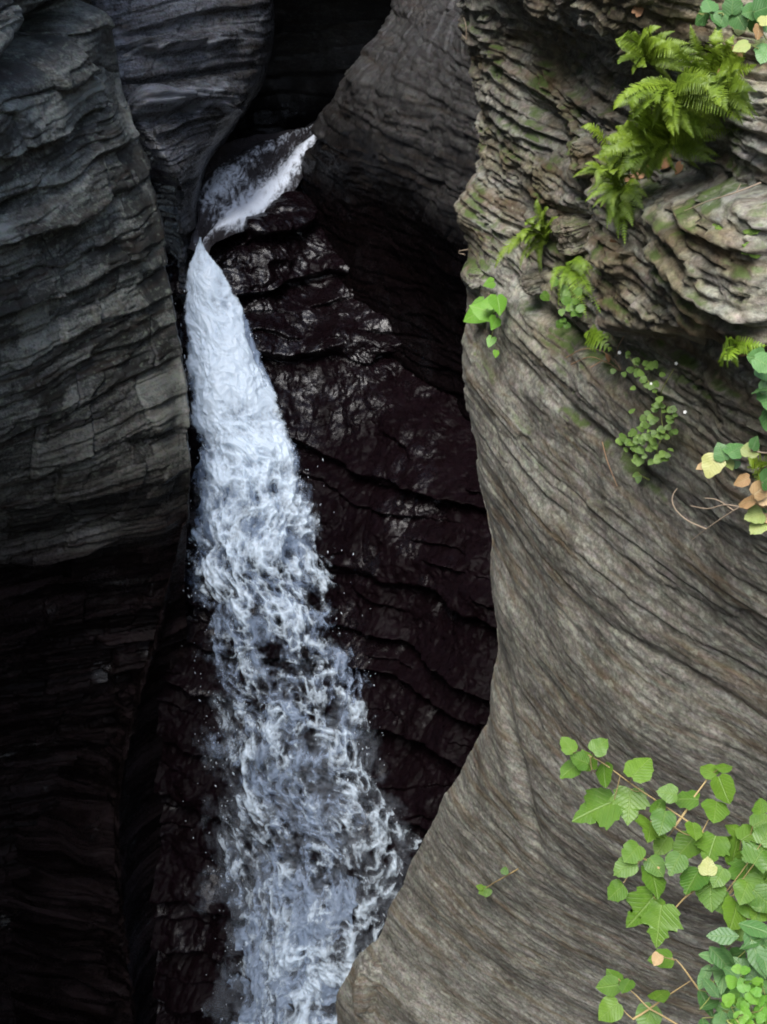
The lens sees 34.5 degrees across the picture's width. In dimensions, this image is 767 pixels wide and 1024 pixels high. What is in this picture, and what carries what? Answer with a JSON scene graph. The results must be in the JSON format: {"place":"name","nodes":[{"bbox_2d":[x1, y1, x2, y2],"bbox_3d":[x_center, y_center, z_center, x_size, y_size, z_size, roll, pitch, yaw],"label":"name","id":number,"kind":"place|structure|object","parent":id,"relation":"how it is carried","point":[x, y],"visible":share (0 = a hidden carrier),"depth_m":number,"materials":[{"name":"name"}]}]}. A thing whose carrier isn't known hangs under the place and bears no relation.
{"place":"outdoors","nodes":[
{"label":"outdoors","id":0,"kind":"place"},
{"bbox_2d":[0,0,190,1023],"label":"cliff","id":1,"kind":"structure","parent":0,"point":[95,465],"depth_m":11.25,"materials":[{"name":"grey stone"}]},
{"bbox_2d":[81,0,274,304],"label":"rock buttress","id":2,"kind":"object","parent":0,"point":[193,73],"visible":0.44,"depth_m":12.06,"materials":[{"name":"grey stone"}]},
{"bbox_2d":[188,120,317,253],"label":"stream","id":3,"kind":"structure","parent":0,"point":[244,178],"depth_m":13.93,"materials":[{"name":"white liquid"}]},
{"bbox_2d":[175,237,421,1023],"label":"waterfall","id":4,"kind":"structure","parent":0,"point":[226,371],"depth_m":12.35,"materials":[{"name":"white liquid"}]},
{"bbox_2d":[222,0,391,190],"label":"hollow","id":5,"kind":"object","parent":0,"point":[318,45],"visible":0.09,"depth_m":17.52,"materials":[{"name":"black stone"}]},
{"bbox_2d":[301,0,481,420],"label":"rock wall","id":6,"kind":"structure","parent":0,"point":[391,158],"depth_m":12.36,"materials":[{"name":"grey stone"}]},
{"bbox_2d":[335,0,766,1023],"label":"cliff","id":7,"kind":"structure","parent":0,"point":[631,616],"depth_m":5.44,"materials":[{"name":"grey stone"}]},
{"bbox_2d":[352,953,381,1021],"bbox_3d":[-0.026,3.672,9.655,0.440,0.705,0.377,0,28,0],"label":"boulder","id":8,"kind":"object","parent":7,"relation":"on","point":[368,973],"visible":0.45,"depth_m":9.47,"materials":[{"name":"grey stone"}]},
{"bbox_2d":[466,268,483,288],"bbox_3d":[0.461,-1.174,6.215,0.095,0.102,0.083,0,28,0],"label":"stone","id":9,"kind":"object","parent":7,"relation":"on","point":[474,276],"visible":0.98,"depth_m":6.19,"materials":[{"name":"grey stone"}]},
{"bbox_2d":[479,131,487,144],"bbox_3d":[0.528,-1.901,6.246,0.092,0.095,0.095,0,28,0],"label":"stone","id":10,"kind":"object","parent":7,"relation":"on","point":[482,139],"visible":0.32,"depth_m":6.23,"materials":[{"name":"grey stone"}]},
{"bbox_2d":[463,277,506,357],"bbox_3d":[0.498,-0.977,6.029,0.149,0.326,0.476,-3,28,-6],"label":"broad leaved plant","id":11,"kind":"object","parent":7,"relation":"on","point":[481,309],"visible":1,"depth_m":5.97,"materials":[{"name":"green plant"}]},
{"bbox_2d":[476,866,518,896],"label":"seedling","id":12,"kind":"object","parent":7,"relation":"on","point":[485,891],"visible":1,"depth_m":7.77,"materials":[{"name":"green plant"}]},
{"bbox_2d":[495,199,557,272],"bbox_3d":[0.620,-1.171,5.326,0.284,0.307,0.241,0,28,0],"label":"fern","id":13,"kind":"object","parent":7,"relation":"on","point":[538,229],"visible":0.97,"depth_m":5.32,"materials":[{"name":"green plant"}]},
{"bbox_2d":[518,268,549,295],"bbox_3d":[0.687,-1.040,5.536,0.164,0.123,0.147,0,28,0],"label":"stone","id":14,"kind":"object","parent":7,"relation":"on","point":[531,280],"visible":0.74,"depth_m":5.48,"materials":[{"name":"grey stone"}]},
{"bbox_2d":[540,276,584,328],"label":"leafy plant","id":15,"kind":"object","parent":7,"relation":"on","point":[569,303],"visible":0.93,"depth_m":4.94,"materials":[{"name":"green plant"}]},
{"bbox_2d":[551,215,590,255],"bbox_3d":[0.839,-1.168,5.109,0.289,0.196,0.247,0,28,0],"label":"rock slab","id":16,"kind":"object","parent":7,"relation":"on","point":[570,233],"visible":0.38,"depth_m":5.04,"materials":[{"name":"grey stone"}]},
{"bbox_2d":[550,256,601,318],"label":"fern","id":17,"kind":"object","parent":7,"relation":"on","point":[572,270],"visible":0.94,"depth_m":4.92,"materials":[{"name":"green plant"}]},
{"bbox_2d":[566,133,595,179],"bbox_3d":[0.863,-1.396,4.750,0.331,0.221,0.300,0,28,0],"label":"rock slab","id":18,"kind":"object","parent":7,"relation":"on","point":[580,152],"visible":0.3,"depth_m":4.65,"materials":[{"name":"grey stone"}]},
{"bbox_2d":[566,336,623,484],"bbox_3d":[0.861,-0.470,4.806,0.136,0.767,0.873,-2,28,-3],"label":"dry root","id":19,"kind":"object","parent":7,"relation":"on","point":[591,367],"visible":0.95,"depth_m":4.94,"materials":[{"name":"brown plant"}]},
{"bbox_2d":[584,324,613,351],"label":"fern","id":20,"kind":"object","parent":7,"relation":"on","point":[599,338],"visible":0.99,"depth_m":4.63,"materials":[{"name":"green plant"}]},
{"bbox_2d":[572,123,637,192],"bbox_3d":[0.725,-1.119,3.961,0.177,0.241,0.182,-6,29,-12],"label":"fern","id":21,"kind":"object","parent":7,"relation":"on","point":[596,165],"visible":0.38,"depth_m":3.98,"materials":[{"name":"green plant"}]},
{"bbox_2d":[605,353,610,361],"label":"dead leaf","id":22,"kind":"object","parent":7,"relation":"on","point":[608,359],"visible":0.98,"depth_m":4.84,"materials":[{"name":"brown plant"}]},
{"bbox_2d":[585,185,635,242],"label":"fern","id":23,"kind":"object","parent":7,"relation":"on","point":[614,212],"visible":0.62,"depth_m":3.95,"materials":[{"name":"green plant"}]},
{"bbox_2d":[592,168,647,215],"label":"fern","id":24,"kind":"object","parent":7,"relation":"on","point":[628,187],"visible":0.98,"depth_m":3.85,"materials":[{"name":"green plant"}]},
{"bbox_2d":[602,130,661,181],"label":"fern","id":25,"kind":"object","parent":7,"relation":"on","point":[609,161],"visible":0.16,"depth_m":3.81,"materials":[{"name":"green plant"}]},
{"bbox_2d":[632,6,643,16],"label":"dead leaf","id":26,"kind":"object","parent":7,"relation":"on","point":[638,12],"visible":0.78,"depth_m":3.57,"materials":[{"name":"brown plant"}]},
{"bbox_2d":[632,472,649,483],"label":"seedling","id":27,"kind":"object","parent":7,"relation":"on","point":[637,476],"visible":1,"depth_m":4.75,"materials":[{"name":"green plant"}]},
{"bbox_2d":[615,428,670,466],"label":"trailing herb","id":28,"kind":"object","parent":7,"relation":"on","point":[659,458],"visible":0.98,"depth_m":4.53,"materials":[{"name":"green plant"}]},
{"bbox_2d":[595,949,698,1023],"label":"maple sapling","id":29,"kind":"object","parent":7,"relation":"on","point":[611,984],"visible":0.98,"depth_m":3.50,"materials":[{"name":"green plant"}]},
{"bbox_2d":[610,351,686,451],"bbox_3d":[0.932,-0.384,4.313,0.113,0.434,0.553,-6,29,-12],"label":"trailing herb","id":30,"kind":"object","parent":7,"relation":"on","point":[652,419],"visible":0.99,"depth_m":4.28,"materials":[{"name":"green plant"}]},
{"bbox_2d":[615,25,704,83],"bbox_3d":[0.758,-1.276,3.465,0.251,0.178,0.204,0,28,0],"label":"fern","id":31,"kind":"object","parent":7,"relation":"on","point":[651,51],"visible":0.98,"depth_m":3.43,"materials":[{"name":"green plant"}]},
{"bbox_2d":[560,737,766,864],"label":"maple sapling","id":32,"kind":"object","parent":7,"relation":"on","point":[603,807],"visible":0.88,"depth_m":3.52,"materials":[{"name":"green plant"}]},
{"bbox_2d":[661,159,671,168],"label":"dead leaf","id":33,"kind":"object","parent":7,"relation":"on","point":[664,165],"visible":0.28,"depth_m":3.96,"materials":[{"name":"brown plant"}]},
{"bbox_2d":[600,91,739,177],"bbox_3d":[0.804,-1.048,3.506,0.335,0.282,0.467,0,28,0],"label":"fern","id":34,"kind":"object","parent":7,"relation":"on","point":[643,139],"visible":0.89,"depth_m":3.58,"materials":[{"name":"green plant"}]},
{"bbox_2d":[675,161,682,174],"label":"dead leaf","id":35,"kind":"object","parent":7,"relation":"on","point":[678,167],"visible":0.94,"depth_m":3.85,"materials":[{"name":"brown plant"}]},
{"bbox_2d":[613,66,747,137],"bbox_3d":[0.832,-1.117,3.360,0.392,0.190,0.275,15,32,26],"label":"fern","id":36,"kind":"object","parent":7,"relation":"on","point":[685,88],"visible":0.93,"depth_m":3.34,"materials":[{"name":"green plant"}]},
{"bbox_2d":[607,798,766,948],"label":"maple sapling","id":37,"kind":"object","parent":7,"relation":"on","point":[706,880],"visible":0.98,"depth_m":3.40,"materials":[{"name":"green plant"}]},
{"bbox_2d":[677,104,724,156],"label":"fern","id":38,"kind":"object","parent":7,"relation":"on","point":[695,120],"visible":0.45,"depth_m":3.48,"materials":[{"name":"green plant"}]},
{"bbox_2d":[672,489,739,539],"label":"dry twig","id":39,"kind":"object","parent":7,"relation":"on","point":[727,505],"visible":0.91,"depth_m":3.85,"materials":[{"name":"brown wood"}]},
{"bbox_2d":[670,24,756,77],"bbox_3d":[0.864,-1.229,3.318,0.175,0.170,0.329,-3,28,-5],"label":"fern","id":40,"kind":"object","parent":7,"relation":"on","point":[732,61],"visible":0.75,"depth_m":3.29,"materials":[{"name":"green plant"}]},
{"bbox_2d":[707,223,722,230],"bbox_3d":[0.871,-0.743,3.225,0.063,0.047,0.097,0,28,0],"label":"moss cushion","id":41,"kind":"object","parent":7,"relation":"on","point":[718,227],"visible":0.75,"depth_m":3.20,"materials":[{"name":"green plant"}]},
{"bbox_2d":[685,182,760,210],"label":"dry stalk","id":42,"kind":"object","parent":7,"relation":"on","point":[737,191],"visible":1,"depth_m":3.16,"materials":[{"name":"brown plant"}]},
{"bbox_2d":[695,0,766,63],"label":"leafy shrub","id":43,"kind":"object","parent":7,"relation":"on","point":[738,17],"visible":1,"depth_m":2.85,"materials":[{"name":"green plant"}]},
{"bbox_2d":[696,436,766,534],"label":"withered shrub","id":44,"kind":"object","parent":7,"relation":"on","point":[729,456],"visible":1,"depth_m":3.04,"materials":[{"name":"green plant"}]},
{"bbox_2d":[704,63,758,124],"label":"fern","id":45,"kind":"object","parent":7,"relation":"on","point":[721,87],"visible":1,"depth_m":2.97,"materials":[{"name":"green plant"}]},
{"bbox_2d":[697,920,766,1023],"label":"leafy shrub","id":46,"kind":"object","parent":7,"relation":"on","point":[723,959],"visible":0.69,"depth_m":3.09,"materials":[{"name":"green plant"}]},
{"bbox_2d":[718,336,766,367],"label":"fern","id":47,"kind":"object","parent":7,"relation":"on","point":[736,346],"visible":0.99,"depth_m":3.15,"materials":[{"name":"green plant"}]},
{"bbox_2d":[721,964,766,1023],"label":"leafy weed","id":48,"kind":"object","parent":7,"relation":"on","point":[753,995],"visible":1,"depth_m":2.84,"materials":[{"name":"green plant"}]},
{"bbox_2d":[742,229,760,234],"bbox_3d":[0.917,-0.700,3.077,0.022,0.022,0.055,-23,36,-37],"label":"moss cushion","id":49,"kind":"object","parent":7,"relation":"on","point":[750,232],"visible":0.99,"depth_m":3.07,"materials":[{"name":"green plant"}]},
{"bbox_2d":[741,241,762,258],"bbox_3d":[0.923,-0.652,3.075,0.068,0.043,0.016,0,28,0],"label":"moss cushion","id":50,"kind":"object","parent":7,"relation":"on","point":[752,255],"visible":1,"depth_m":3.08,"materials":[{"name":"green plant"}]},
{"bbox_2d":[747,347,766,430],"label":"leafy shrub","id":51,"kind":"object","parent":7,"relation":"on","point":[757,358],"visible":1,"depth_m":2.77,"materials":[{"name":"green plant"}]},
{"bbox_2d":[747,453,766,479],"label":"fern","id":52,"kind":"object","parent":7,"relation":"on","point":[755,464],"visible":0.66,"depth_m":3.64,"materials":[{"name":"green plant"}]},
{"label":"ground","id":53,"kind":"structure","parent":0,"visible":0},
{"bbox_2d":[149,191,497,1023],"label":"bedrock","id":54,"kind":"structure","parent":53,"relation":"on","point":[391,493],"depth_m":12.83,"materials":[{"name":"black stone"}]}
]}

